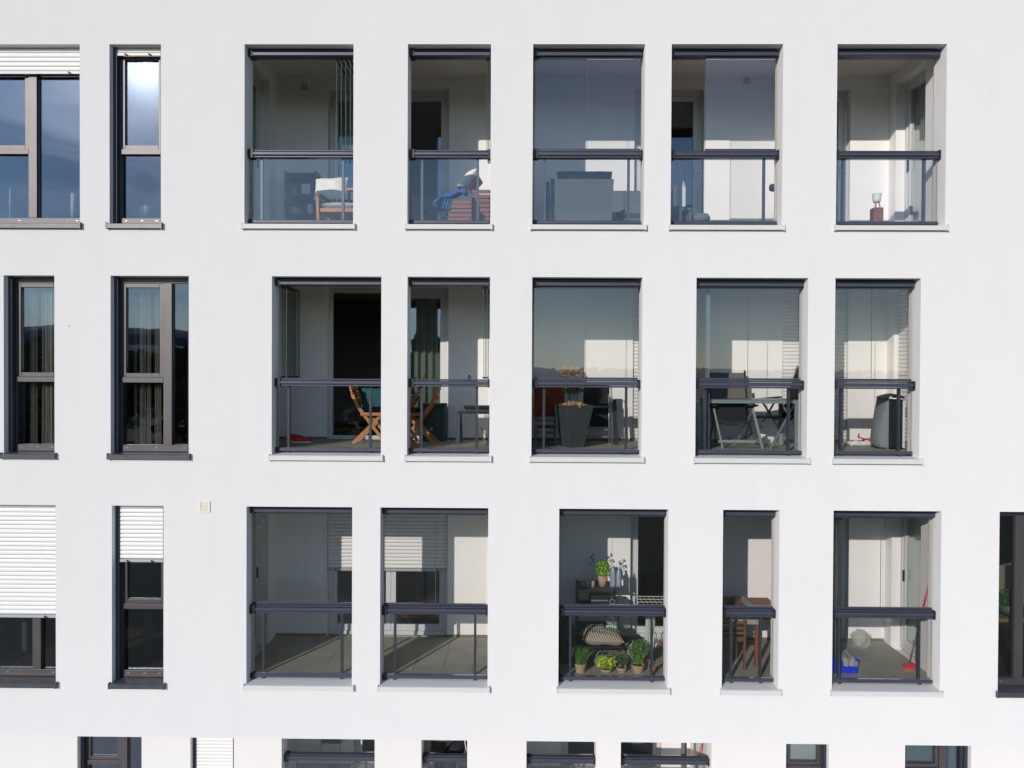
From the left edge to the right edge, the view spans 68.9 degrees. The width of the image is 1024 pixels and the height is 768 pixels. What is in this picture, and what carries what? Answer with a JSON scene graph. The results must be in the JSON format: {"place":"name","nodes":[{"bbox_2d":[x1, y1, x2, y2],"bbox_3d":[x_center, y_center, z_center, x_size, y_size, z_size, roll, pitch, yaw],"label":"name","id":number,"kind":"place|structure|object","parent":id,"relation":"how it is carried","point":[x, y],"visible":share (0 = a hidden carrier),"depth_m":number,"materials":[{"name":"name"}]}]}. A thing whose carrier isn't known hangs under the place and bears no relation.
{"place":"outdoors","nodes":[
{"label":"outdoors","id":0,"kind":"place"},
{"bbox_2d":[16,618,32,650],"bbox_3d":[-6.984,3.554,10.723,0.248,0.540,0.050,0,1,1],"label":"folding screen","id":1,"kind":"object","parent":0,"point":[24,636],"visible":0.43,"depth_m":10.70,"materials":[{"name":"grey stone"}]},
{"bbox_2d":[434,740,466,767],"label":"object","id":2,"kind":"object","parent":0,"point":[456,746],"visible":0.43,"depth_m":12.45,"materials":[{"name":"black"}]},
{"bbox_2d":[671,208,691,220],"bbox_3d":[2.223,-2.256,10.280,0.409,0.258,0.400,0,1,1],"label":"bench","id":3,"kind":"object","parent":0,"point":[685,212],"visible":0.39,"depth_m":10.12,"materials":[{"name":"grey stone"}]},
{"bbox_2d":[673,179,676,207],"bbox_3d":[2.218,-2.605,10.176,0.053,0.390,0.053,0,1,1],"label":"lantern","id":4,"kind":"object","parent":3,"relation":"on","point":[674,195],"visible":1,"depth_m":10.16,"materials":[{"name":"white plastic"}]},
{"bbox_2d":[682,178,685,207],"bbox_3d":[2.327,-2.605,10.175,0.086,0.390,0.086,0,1,1],"label":"lantern","id":5,"kind":"object","parent":3,"relation":"on","point":[683,195],"visible":0.59,"depth_m":10.14,"materials":[{"name":"white plastic"}]},
{"bbox_2d":[850,629,870,648],"bbox_3d":[5.123,3.740,10.978,0.293,0.279,0.248,0,1,1],"label":"plastic bag","id":6,"kind":"object","parent":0,"point":[860,638],"visible":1,"depth_m":10.90,"materials":[{"name":"white plastic"}]},
{"label":"ground","id":7,"kind":"structure","parent":0,"visible":0},
{"bbox_2d":[0,0,1023,767],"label":"apartment building","id":8,"kind":"structure","parent":7,"relation":"on","point":[278,640],"depth_m":9.74,"materials":[{"name":"white plaster"},{"name":"glass"},{"name":"grey metal"}]},
{"bbox_2d":[0,505,55,675],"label":"window","id":9,"kind":"structure","parent":8,"relation":"in","point":[35,603],"depth_m":9.88,"materials":[{"name":"white plastic"}]},
{"bbox_2d":[8,276,54,450],"bbox_3d":[-6.304,-0.265,9.911,0.664,2.303,0.150,0,1,1],"label":"window","id":10,"kind":"structure","parent":8,"relation":"in","point":[16,285],"depth_m":9.91,"materials":[{"name":"grey metal"}]},
{"bbox_2d":[30,288,37,443],"bbox_3d":[-6.450,-0.352,10.069,0.080,2.370,0.050,0,1,1],"label":"curtain","id":11,"kind":"object","parent":8,"relation":"hanging from","point":[33,368],"visible":0.69,"depth_m":10.07,"materials":[{"name":"beige fabric"}]},
{"bbox_2d":[0,48,79,222],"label":"window","id":12,"kind":"structure","parent":8,"relation":"in","point":[32,63],"depth_m":9.87,"materials":[{"name":"white plastic"}]},
{"bbox_2d":[42,288,54,443],"bbox_3d":[-6.254,-0.351,10.069,0.196,2.370,0.055,0,1,1],"label":"curtain","id":13,"kind":"object","parent":8,"relation":"hanging from","point":[48,412],"visible":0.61,"depth_m":10.07,"materials":[{"name":"beige fabric"}]},
{"bbox_2d":[71,193,75,217],"bbox_3d":[-5.987,-2.433,10.184,0.060,0.341,0.060,0,1,1],"label":"candle","id":14,"kind":"object","parent":8,"relation":"on","point":[73,205],"visible":0.88,"depth_m":10.16,"materials":[{"name":"white wax"}]},
{"bbox_2d":[81,736,141,767],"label":"window","id":15,"kind":"structure","parent":8,"relation":"in","point":[88,758],"depth_m":11.97,"materials":[{"name":"grey metal"}]},
{"bbox_2d":[134,288,136,443],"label":"curtain","id":16,"kind":"object","parent":8,"relation":"hanging from","point":[135,364],"visible":0.7,"depth_m":10.08,"materials":[{"name":"beige fabric"}]},
{"bbox_2d":[113,47,160,222],"bbox_3d":[-4.895,-3.258,9.854,0.668,2.303,0.167,0,1,1],"label":"window","id":17,"kind":"structure","parent":8,"relation":"in","point":[121,56],"depth_m":9.86,"materials":[{"name":"grey metal"}]},
{"bbox_2d":[116,506,163,678],"bbox_3d":[-4.894,2.742,9.917,0.675,2.303,0.167,0,1,1],"label":"window","id":18,"kind":"structure","parent":8,"relation":"in","point":[129,519],"depth_m":9.86,"materials":[{"name":"grey metal"}]},
{"bbox_2d":[139,288,145,443],"bbox_3d":[-4.983,-0.345,10.073,0.065,2.370,0.047,0,1,1],"label":"curtain","id":19,"kind":"object","parent":8,"relation":"hanging from","point":[142,296],"visible":0.67,"depth_m":10.08,"materials":[{"name":"beige fabric"}]},
{"bbox_2d":[138,192,150,217],"bbox_3d":[-5.025,-2.449,10.218,0.244,0.359,0.148,0,1,1],"label":"potted plant","id":20,"kind":"object","parent":8,"relation":"on","point":[144,209],"visible":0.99,"depth_m":10.17,"materials":[{"name":"blue plastic"}]},
{"bbox_2d":[147,288,150,443],"bbox_3d":[-4.893,-0.344,10.070,0.058,2.370,0.044,0,1,1],"label":"curtain","id":21,"kind":"object","parent":8,"relation":"hanging from","point":[148,364],"visible":0.73,"depth_m":10.06,"materials":[{"name":"beige fabric"}]},
{"bbox_2d":[114,277,188,451],"bbox_3d":[-4.721,-0.257,9.892,1.021,2.303,0.150,0,1,1],"label":"window","id":22,"kind":"structure","parent":8,"relation":"in","point":[121,286],"depth_m":9.89,"materials":[{"name":"grey metal"}]},
{"bbox_2d":[155,288,160,444],"bbox_3d":[-4.770,-0.344,10.071,0.087,2.370,0.048,0,1,1],"label":"curtain","id":23,"kind":"object","parent":8,"relation":"hanging from","point":[157,385],"visible":0.61,"depth_m":10.07,"materials":[{"name":"beige fabric"}]},
{"bbox_2d":[193,738,233,767],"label":"window","id":24,"kind":"structure","parent":8,"relation":"in","point":[207,752],"depth_m":11.90,"materials":[{"name":"white plastic"}]},
{"bbox_2d":[253,73,259,219],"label":"balcony door","id":25,"kind":"structure","parent":8,"relation":"in","point":[256,81],"depth_m":10.87,"materials":[{"name":"grey"}]},
{"bbox_2d":[254,514,259,648],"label":"balcony door","id":26,"kind":"structure","parent":8,"relation":"in","point":[257,523],"depth_m":10.99,"materials":[{"name":"grey metal"}]},
{"bbox_2d":[291,435,311,442],"bbox_3d":[-3.023,0.786,10.743,0.281,0.113,0.108,0,1,1],"label":"sneaker","id":27,"kind":"object","parent":8,"relation":"on","point":[298,439],"visible":1,"depth_m":10.70,"materials":[{"name":"red fabric"}]},
{"bbox_2d":[284,170,320,219],"bbox_3d":[-3.118,-2.652,11.128,0.465,0.980,0.280,0,1,1],"label":"shelf unit","id":28,"kind":"object","parent":8,"relation":"on","point":[300,200],"visible":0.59,"depth_m":11.15,"materials":[{"name":"grey wood"}]},
{"bbox_2d":[301,184,312,193],"bbox_3d":[-3.050,-2.881,11.110,0.130,0.160,0.130,0,1,1],"label":"storage box","id":29,"kind":"object","parent":28,"relation":"on","point":[306,188],"visible":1,"depth_m":11.04,"materials":[{"name":"white plastic"}]},
{"bbox_2d":[321,739,341,751],"bbox_3d":[-3.231,6.503,13.359,0.343,0.276,0.108,0,1,1],"label":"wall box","id":30,"kind":"object","parent":8,"relation":"attached to","point":[330,745],"visible":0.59,"depth_m":13.31,"materials":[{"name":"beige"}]},
{"bbox_2d":[315,188,352,219],"bbox_3d":[-2.403,-2.525,10.698,0.620,0.749,0.796,0,1,1],"label":"armchair","id":31,"kind":"object","parent":8,"relation":"on","point":[330,209],"visible":0.63,"depth_m":10.39,"materials":[{"name":"brown wood"}]},
{"bbox_2d":[314,177,347,199],"bbox_3d":[-2.606,-2.813,10.747,0.470,0.354,0.239,0,1,1],"label":"cushion","id":32,"kind":"object","parent":31,"relation":"on","point":[329,188],"visible":0.88,"depth_m":10.67,"materials":[{"name":"white fabric"}]},
{"bbox_2d":[349,384,380,442],"bbox_3d":[-2.029,0.433,10.828,0.581,0.858,0.460,0,1,1],"label":"folding chair","id":33,"kind":"object","parent":8,"relation":"on","point":[376,411],"visible":0.59,"depth_m":10.64,"materials":[{"name":"brown wood"}]},
{"bbox_2d":[361,388,380,409],"bbox_3d":[-2.011,0.219,10.955,0.400,0.320,0.128,0,1,1],"label":"cushion","id":34,"kind":"object","parent":33,"relation":"on","point":[376,398],"visible":0.52,"depth_m":10.91,"materials":[{"name":"teal fabric"}]},
{"bbox_2d":[328,514,447,634],"bbox_3d":[-1.900,2.694,11.446,1.836,2.313,0.167,0,1,1],"label":"balcony door","id":35,"kind":"structure","parent":8,"relation":"in","point":[393,544],"depth_m":11.40,"materials":[{"name":"grey"}]},
{"bbox_2d":[329,288,448,439],"bbox_3d":[-1.885,-0.306,11.449,1.836,2.313,0.098,0,1,1],"label":"balcony door","id":36,"kind":"structure","parent":8,"relation":"in","point":[443,294],"depth_m":11.43,"materials":[{"name":"grey"}]},
{"bbox_2d":[330,91,448,219],"bbox_3d":[-1.870,-3.305,11.418,1.836,2.313,0.098,0,1,1],"label":"balcony door","id":37,"kind":"structure","parent":8,"relation":"in","point":[442,97],"depth_m":11.40,"materials":[{"name":"grey"}]},
{"bbox_2d":[380,394,419,444],"bbox_3d":[-1.572,0.504,10.633,0.536,0.716,0.500,0,1,1],"label":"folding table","id":38,"kind":"object","parent":8,"relation":"on","point":[413,401],"visible":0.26,"depth_m":10.81,"materials":[{"name":"brown wood"}]},
{"bbox_2d":[355,739,452,761],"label":"balcony door","id":39,"kind":"structure","parent":8,"relation":"in","point":[358,742],"depth_m":13.52,"materials":[{"name":"grey metal"}]},
{"bbox_2d":[384,601,438,622],"bbox_3d":[-1.572,3.833,12.588,1.100,0.013,1.100,0,1,1],"label":"rug","id":40,"kind":"object","parent":8,"relation":"on","point":[423,618],"visible":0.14,"depth_m":12.25,"materials":[{"name":"fabric"}]},
{"bbox_2d":[410,299,440,428],"bbox_3d":[-1.426,-0.273,11.793,0.770,2.185,0.098,0,1,1],"label":"curtain","id":41,"kind":"object","parent":8,"relation":"hanging from","point":[425,336],"visible":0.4,"depth_m":11.79,"materials":[{"name":"teal fabric"}]},
{"bbox_2d":[410,387,440,443],"bbox_3d":[-1.334,0.436,10.820,0.581,0.858,0.460,0,1,1],"label":"folding chair","id":42,"kind":"object","parent":8,"relation":"on","point":[427,433],"visible":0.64,"depth_m":10.63,"materials":[{"name":"brown wood"}]},
{"bbox_2d":[419,403,446,441],"bbox_3d":[-1.179,0.567,11.157,0.398,0.560,0.295,0,1,1],"label":"storage box","id":43,"kind":"object","parent":8,"relation":"on","point":[435,422],"visible":0.63,"depth_m":11.02,"materials":[{"name":"teal plastic"}]},
{"bbox_2d":[449,200,472,219],"bbox_3d":[-0.700,-2.312,10.243,0.310,0.341,0.320,0,1,1],"label":"slatted crate","id":44,"kind":"object","parent":8,"relation":"on","point":[460,210],"visible":0.7,"depth_m":10.08,"materials":[{"name":"red wood"}]},
{"bbox_2d":[441,196,454,209],"bbox_3d":[-0.866,-2.448,10.055,0.206,0.213,0.062,0,1,-28],"label":"throw blanket","id":45,"kind":"object","parent":44,"relation":"on","point":[446,201],"visible":1,"depth_m":10.05,"materials":[{"name":"blue fabric"}]},
{"bbox_2d":[432,188,468,206],"bbox_3d":[-0.827,-2.519,10.122,0.463,0.298,0.376,0,1,1],"label":"throw blanket","id":46,"kind":"object","parent":44,"relation":"on","point":[456,194],"visible":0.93,"depth_m":10.04,"materials":[{"name":"blue fabric"}]},
{"bbox_2d":[456,405,488,444],"bbox_3d":[-0.530,0.582,10.692,0.527,0.551,0.320,0,1,1],"label":"table","id":47,"kind":"object","parent":8,"relation":"on","point":[471,409],"visible":0.59,"depth_m":10.59,"materials":[{"name":"black plastic"}]},
{"bbox_2d":[472,190,489,222],"bbox_3d":[-0.377,-2.427,10.633,0.371,0.568,0.450,0,1,1],"label":"slatted crate","id":48,"kind":"object","parent":8,"relation":"on","point":[484,204],"visible":0.28,"depth_m":10.41,"materials":[{"name":"red wood"}]},
{"bbox_2d":[457,168,476,189],"bbox_3d":[-0.611,-2.848,10.437,0.306,0.270,0.300,0,1,1],"label":"cushion","id":49,"kind":"object","parent":48,"relation":"on","point":[468,178],"visible":0.74,"depth_m":10.31,"materials":[{"name":"white fabric"}]},
{"bbox_2d":[468,177,482,193],"bbox_3d":[-0.515,-2.786,10.456,0.210,0.250,0.200,0,1,1],"label":"cushion","id":50,"kind":"object","parent":48,"relation":"on","point":[472,185],"visible":0.73,"depth_m":10.40,"materials":[{"name":"grey fabric"}]},
{"bbox_2d":[535,415,555,444],"bbox_3d":[0.477,0.660,10.681,0.292,0.400,0.400,0,1,1],"label":"side table","id":51,"kind":"object","parent":8,"relation":"on","point":[546,432],"visible":0.96,"depth_m":10.50,"materials":[{"name":"black plastic"}]},
{"bbox_2d":[534,385,564,416],"bbox_3d":[0.553,0.228,10.976,0.459,0.520,0.168,0,1,1],"label":"sun lounger cushion","id":52,"kind":"object","parent":8,"relation":"on","point":[554,395],"visible":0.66,"depth_m":10.93,"materials":[{"name":"fabric"}]},
{"bbox_2d":[558,602,574,663],"bbox_3d":[0.737,3.441,10.306,0.280,0.850,0.280,0,1,1],"label":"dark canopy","id":53,"kind":"object","parent":8,"relation":"on","point":[563,654],"visible":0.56,"depth_m":10.20,"materials":[{"name":"black fabric"}]},
{"bbox_2d":[553,364,593,447],"bbox_3d":[0.837,0.294,10.294,0.431,1.145,0.455,0,1,-23],"label":"potted hydrangea","id":54,"kind":"object","parent":8,"relation":"on","point":[573,418],"visible":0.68,"depth_m":10.18,"materials":[{"name":"plastic"}]},
{"bbox_2d":[546,179,613,220],"bbox_3d":[0.918,-2.450,10.403,0.914,0.632,0.680,0,1,1],"label":"rattan armchair","id":55,"kind":"object","parent":8,"relation":"on","point":[579,199],"visible":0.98,"depth_m":10.06,"materials":[{"name":"grey wicker"}]},
{"bbox_2d":[556,171,611,178],"bbox_3d":[0.995,-2.794,10.237,0.770,0.260,0.175,0,1,1],"label":"cushion","id":56,"kind":"object","parent":55,"relation":"on","point":[584,174],"visible":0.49,"depth_m":10.19,"materials":[{"name":"grey fabric"}]},
{"bbox_2d":[566,645,595,672],"bbox_3d":[0.961,3.684,10.038,0.544,0.372,0.430,0,1,1],"label":"potted plant","id":57,"kind":"object","parent":8,"relation":"on","point":[580,655],"visible":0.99,"depth_m":10.01,"materials":[{"name":"green plant"}]},
{"bbox_2d":[575,579,618,653],"bbox_3d":[1.236,3.343,10.900,0.588,1.038,0.400,0,1,1],"label":"plant rack","id":58,"kind":"object","parent":8,"relation":"on","point":[579,625],"visible":0.47,"depth_m":10.86,"materials":[{"name":"grey metal"}]},
{"bbox_2d":[590,553,614,586],"bbox_3d":[1.306,2.684,10.816,0.332,0.489,0.235,1,1,29],"label":"potted plant","id":59,"kind":"object","parent":58,"relation":"on","point":[602,570],"visible":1,"depth_m":10.78,"materials":[{"name":"green plant"}]},
{"bbox_2d":[589,592,615,603],"bbox_3d":[1.310,3.124,10.807,0.381,0.170,0.178,0,1,1],"label":"radio","id":60,"kind":"object","parent":58,"relation":"on","point":[602,597],"visible":0.81,"depth_m":10.73,"materials":[{"name":"black plastic"}]},
{"bbox_2d":[605,616,619,624],"bbox_3d":[1.448,3.401,10.840,0.210,0.197,0.151,1,1,27],"label":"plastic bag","id":61,"kind":"object","parent":58,"relation":"on","point":[609,620],"visible":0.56,"depth_m":10.79,"materials":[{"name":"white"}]},
{"bbox_2d":[610,565,615,586],"bbox_3d":[1.457,2.773,10.791,0.080,0.314,0.079,0,1,1],"label":"bottle","id":62,"kind":"object","parent":58,"relation":"on","point":[612,578],"visible":1,"depth_m":10.76,"materials":[{"name":"grey"}]},
{"bbox_2d":[616,567,620,586],"bbox_3d":[1.541,2.789,10.790,0.068,0.284,0.067,0,1,1],"label":"bottle","id":63,"kind":"object","parent":58,"relation":"on","point":[618,578],"visible":1,"depth_m":10.77,"materials":[{"name":"grey"}]},
{"bbox_2d":[583,388,617,444],"bbox_3d":[1.231,0.440,10.699,0.564,0.850,0.190,0,1,1],"label":"folded recliner","id":64,"kind":"object","parent":8,"relation":"on","point":[598,398],"visible":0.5,"depth_m":10.77,"materials":[{"name":"black"}]},
{"bbox_2d":[575,635,630,663],"bbox_3d":[1.269,3.746,10.528,0.795,0.241,0.450,0,1,1],"label":"table","id":65,"kind":"object","parent":8,"relation":"on","point":[579,642],"visible":0.51,"depth_m":10.36,"materials":[{"name":"black metal"}]},
{"bbox_2d":[581,627,623,645],"bbox_3d":[1.266,3.541,10.481,0.580,0.198,0.320,0,1,1],"label":"cushion","id":66,"kind":"object","parent":65,"relation":"on","point":[602,636],"visible":1,"depth_m":10.36,"materials":[{"name":"fabric"}]},
{"bbox_2d":[596,655,617,672],"bbox_3d":[1.270,3.753,10.042,0.300,0.237,0.241,0,1,1],"label":"potted plant","id":67,"kind":"object","parent":8,"relation":"on","point":[606,663],"visible":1,"depth_m":10.00,"materials":[{"name":"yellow plant"}]},
{"bbox_2d":[561,741,659,764],"bbox_3d":[1.779,5.692,13.469,1.787,2.313,0.098,0,1,1],"label":"balcony door","id":68,"kind":"structure","parent":8,"relation":"in","point":[564,745],"depth_m":13.48,"materials":[{"name":"grey metal"}]},
{"bbox_2d":[615,652,627,672],"bbox_3d":[1.470,3.744,10.043,0.184,0.257,0.153,0,1,1],"label":"potted plant","id":69,"kind":"object","parent":8,"relation":"on","point":[621,668],"visible":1,"depth_m":10.02,"materials":[{"name":"green plant"}]},
{"bbox_2d":[632,289,638,440],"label":"balcony door","id":70,"kind":"structure","parent":8,"relation":"in","point":[635,291],"depth_m":11.32,"materials":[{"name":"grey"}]},
{"bbox_2d":[625,639,649,673],"bbox_3d":[1.699,3.651,10.042,0.291,0.446,0.232,0,1,-34],"label":"potted plant","id":71,"kind":"object","parent":8,"relation":"on","point":[637,664],"visible":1,"depth_m":10.01,"materials":[{"name":"green plant"}]},
{"bbox_2d":[630,516,662,636],"bbox_3d":[2.318,2.715,11.431,1.041,2.313,0.098,0,1,1],"label":"balcony door","id":72,"kind":"structure","parent":8,"relation":"in","point":[636,630],"depth_m":11.42,"materials":[{"name":"grey"}]},
{"bbox_2d":[612,191,682,220],"bbox_3d":[1.951,-2.508,10.850,0.950,0.747,0.760,0,1,1],"label":"lounge sofa","id":73,"kind":"object","parent":8,"relation":"on","point":[619,209],"visible":0.3,"depth_m":11.13,"materials":[{"name":"grey"}]},
{"bbox_2d":[635,596,663,662],"bbox_3d":[2.033,3.478,10.576,0.514,0.791,0.538,0,1,1],"label":"clothes airer","id":74,"kind":"object","parent":8,"relation":"on","point":[645,616],"visible":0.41,"depth_m":10.63,"materials":[{"name":"white metal"}]},
{"bbox_2d":[644,616,654,650],"bbox_3d":[1.896,3.365,10.309,0.160,0.608,0.094,0,1,1],"label":"towel","id":75,"kind":"object","parent":74,"relation":"hanging from","point":[647,631],"visible":0.34,"depth_m":10.28,"materials":[{"name":"grey fabric"}]},
{"bbox_2d":[634,92,701,215],"bbox_3d":[2.365,-3.284,11.368,1.036,2.313,0.098,0,1,1],"label":"balcony door","id":76,"kind":"structure","parent":8,"relation":"in","point":[695,98],"depth_m":11.35,"materials":[{"name":"grey"}]},
{"bbox_2d":[681,743,686,767],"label":"steel post","id":77,"kind":"object","parent":8,"relation":"on","point":[683,749],"depth_m":12.24,"materials":[{"name":"grey metal"}]},
{"bbox_2d":[691,213,709,220],"bbox_3d":[2.590,-2.227,10.246,0.250,0.205,0.250,0,1,1],"label":"pouf","id":78,"kind":"object","parent":8,"relation":"on","point":[701,217],"visible":0.39,"depth_m":10.15,"materials":[{"name":"grey fabric"}]},
{"bbox_2d":[709,371,754,445],"bbox_3d":[3.182,0.341,10.857,0.544,1.080,0.488,0,1,1],"label":"recliner chair","id":79,"kind":"object","parent":8,"relation":"on","point":[728,392],"visible":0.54,"depth_m":11.00,"materials":[{"name":"grey metal"}]},
{"bbox_2d":[722,620,745,670],"bbox_3d":[2.967,3.537,10.321,0.400,0.680,0.440,0,1,1],"label":"wooden chair","id":80,"kind":"object","parent":8,"relation":"on","point":[737,636],"visible":0.44,"depth_m":10.11,"materials":[{"name":"brown wood"}]},
{"bbox_2d":[709,403,763,448],"bbox_3d":[3.052,0.570,10.362,0.745,0.634,0.562,0,1,1],"label":"recliner chair","id":81,"kind":"object","parent":8,"relation":"on","point":[728,412],"visible":0.87,"depth_m":10.21,"materials":[{"name":"black metal"}]},
{"bbox_2d":[722,597,770,666],"bbox_3d":[3.173,3.503,10.573,1.131,0.745,0.750,0,1,1],"label":"dining table","id":82,"kind":"object","parent":8,"relation":"on","point":[754,601],"visible":0.17,"depth_m":10.27,"materials":[{"name":"red wood"}]},
{"bbox_2d":[722,596,758,624],"bbox_3d":[3.188,3.188,10.549,0.420,0.166,0.772,0,1,1],"label":"table runner","id":83,"kind":"object","parent":82,"relation":"on","point":[749,620],"visible":0.26,"depth_m":10.17,"materials":[{"name":"grey fabric"}]},
{"bbox_2d":[722,596,743,604],"bbox_3d":[3.112,3.086,10.575,0.280,0.083,0.500,0,1,1],"label":"folded cloth","id":84,"kind":"object","parent":83,"relation":"on","point":[732,600],"visible":0.77,"depth_m":10.53,"materials":[{"name":"grey fabric"}]},
{"bbox_2d":[696,398,798,449],"bbox_3d":[3.208,0.540,10.407,1.356,0.673,0.690,0,1,1],"label":"glass table","id":85,"kind":"object","parent":8,"relation":"on","point":[780,401],"visible":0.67,"depth_m":10.07,"materials":[{"name":"grey metal"}]},
{"bbox_2d":[749,365,798,448],"bbox_3d":[3.811,0.310,10.472,0.755,1.151,0.611,0,1,-11],"label":"recliner chair","id":86,"kind":"object","parent":8,"relation":"on","point":[794,393],"visible":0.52,"depth_m":10.57,"materials":[{"name":"silver metal"}]},
{"bbox_2d":[786,744,825,767],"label":"window","id":87,"kind":"structure","parent":8,"relation":"in","point":[820,762],"depth_m":11.85,"materials":[{"name":"grey metal"}]},
{"bbox_2d":[782,290,846,441],"bbox_3d":[4.572,-0.272,11.339,0.981,2.315,0.167,0,1,1],"label":"balcony door","id":88,"kind":"structure","parent":8,"relation":"in","point":[790,362],"depth_m":11.29,"materials":[{"name":"grey"}]},
{"bbox_2d":[836,92,847,220],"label":"balcony door","id":89,"kind":"structure","parent":8,"relation":"in","point":[842,97],"depth_m":11.32,"materials":[{"name":"grey"}]},
{"bbox_2d":[841,518,845,638],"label":"balcony door","id":90,"kind":"structure","parent":8,"relation":"in","point":[844,519],"depth_m":11.38,"materials":[{"name":"grey"}]},
{"bbox_2d":[832,650,858,672],"bbox_3d":[4.461,3.785,10.186,0.394,0.200,0.344,0,1,1],"label":"plastic crate","id":91,"kind":"object","parent":8,"relation":"on","point":[849,669],"visible":0.31,"depth_m":10.03,"materials":[{"name":"blue plastic"}]},
{"bbox_2d":[841,649,857,665],"bbox_3d":[4.534,3.716,10.135,0.211,0.133,0.320,0,1,1],"label":"cloth","id":92,"kind":"object","parent":91,"relation":"on","point":[846,655],"visible":0.91,"depth_m":10.01,"materials":[{"name":"grey fabric"}]},
{"bbox_2d":[870,193,882,220],"bbox_3d":[5.054,-2.376,10.350,0.130,0.524,0.130,0,1,1],"label":"candle holder","id":93,"kind":"object","parent":8,"relation":"on","point":[876,213],"visible":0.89,"depth_m":10.29,"materials":[{"name":"brown wood"}]},
{"bbox_2d":[870,393,905,448],"bbox_3d":[5.158,0.506,10.304,0.369,0.754,0.360,0,1,1],"label":"wrapped heater","id":94,"kind":"object","parent":8,"relation":"on","point":[883,431],"visible":0.98,"depth_m":10.14,"materials":[{"name":"black"}]},
{"bbox_2d":[898,290,908,444],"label":"balcony door","id":95,"kind":"structure","parent":8,"relation":"in","point":[903,336],"depth_m":10.86,"materials":[{"name":"grey"}]},
{"bbox_2d":[900,518,915,657],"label":"balcony door","id":96,"kind":"structure","parent":8,"relation":"in","point":[905,644],"depth_m":10.95,"materials":[{"name":"grey"}]},
{"bbox_2d":[909,518,920,639],"bbox_3d":[5.891,2.750,10.669,0.054,2.035,0.740,0,1,1],"label":"curtain","id":97,"kind":"object","parent":8,"relation":"hanging from","point":[915,552],"visible":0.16,"depth_m":10.95,"materials":[{"name":"white fabric"}]},
{"bbox_2d":[904,68,925,220],"bbox_3d":[5.805,-3.259,10.597,0.082,2.313,0.796,0,1,1],"label":"balcony door","id":98,"kind":"structure","parent":8,"relation":"in","point":[920,78],"depth_m":10.88,"materials":[{"name":"grey"}]},
{"bbox_2d":[903,586,927,671],"bbox_3d":[5.472,3.261,10.091,0.347,1.256,0.075,0,1,1],"label":"broom","id":99,"kind":"object","parent":8,"relation":"on","point":[909,666],"visible":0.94,"depth_m":10.08,"materials":[{"name":"red plastic"}]},
{"bbox_2d":[914,87,925,220],"bbox_3d":[5.921,-3.250,10.606,0.054,2.035,0.740,0,1,1],"label":"curtain","id":100,"kind":"object","parent":8,"relation":"hanging from","point":[920,96],"visible":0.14,"depth_m":10.89,"materials":[{"name":"white fabric"}]},
{"bbox_2d":[907,745,932,761],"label":"curtain","id":101,"kind":"object","parent":8,"relation":"hanging from","point":[919,753],"visible":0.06,"depth_m":12.11,"materials":[{"name":"fabric"}]},
{"bbox_2d":[905,745,967,767],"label":"window","id":102,"kind":"structure","parent":8,"relation":"in","point":[939,752],"depth_m":11.83,"materials":[{"name":"grey metal"}]},
{"bbox_2d":[948,746,958,767],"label":"curtain","id":103,"kind":"object","parent":8,"relation":"hanging from","point":[953,756],"visible":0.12,"depth_m":12.11,"materials":[{"name":"fabric"}]},
{"bbox_2d":[999,565,1010,598],"bbox_3d":[6.726,2.816,10.460,0.600,0.561,0.020,0,1,1],"label":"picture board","id":104,"kind":"object","parent":8,"relation":"on","point":[1005,576],"depth_m":10.45,"materials":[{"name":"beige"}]},
{"bbox_2d":[999,587,1010,615],"bbox_3d":[6.646,2.912,10.037,0.373,0.391,0.289,0,1,1],"label":"potted plant","id":105,"kind":"object","parent":8,"relation":"on","point":[1004,605],"visible":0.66,"depth_m":9.99,"materials":[{"name":"green plant"}]},
{"bbox_2d":[998,610,1023,672],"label":"side table","id":106,"kind":"object","parent":8,"relation":"on","point":[1002,617],"visible":0.16,"depth_m":10.07,"materials":[{"name":"beige wood"}]},
{"bbox_2d":[998,512,1023,684],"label":"window","id":107,"kind":"structure","parent":8,"relation":"in","point":[1017,540],"depth_m":9.79,"materials":[{"name":"black metal"}]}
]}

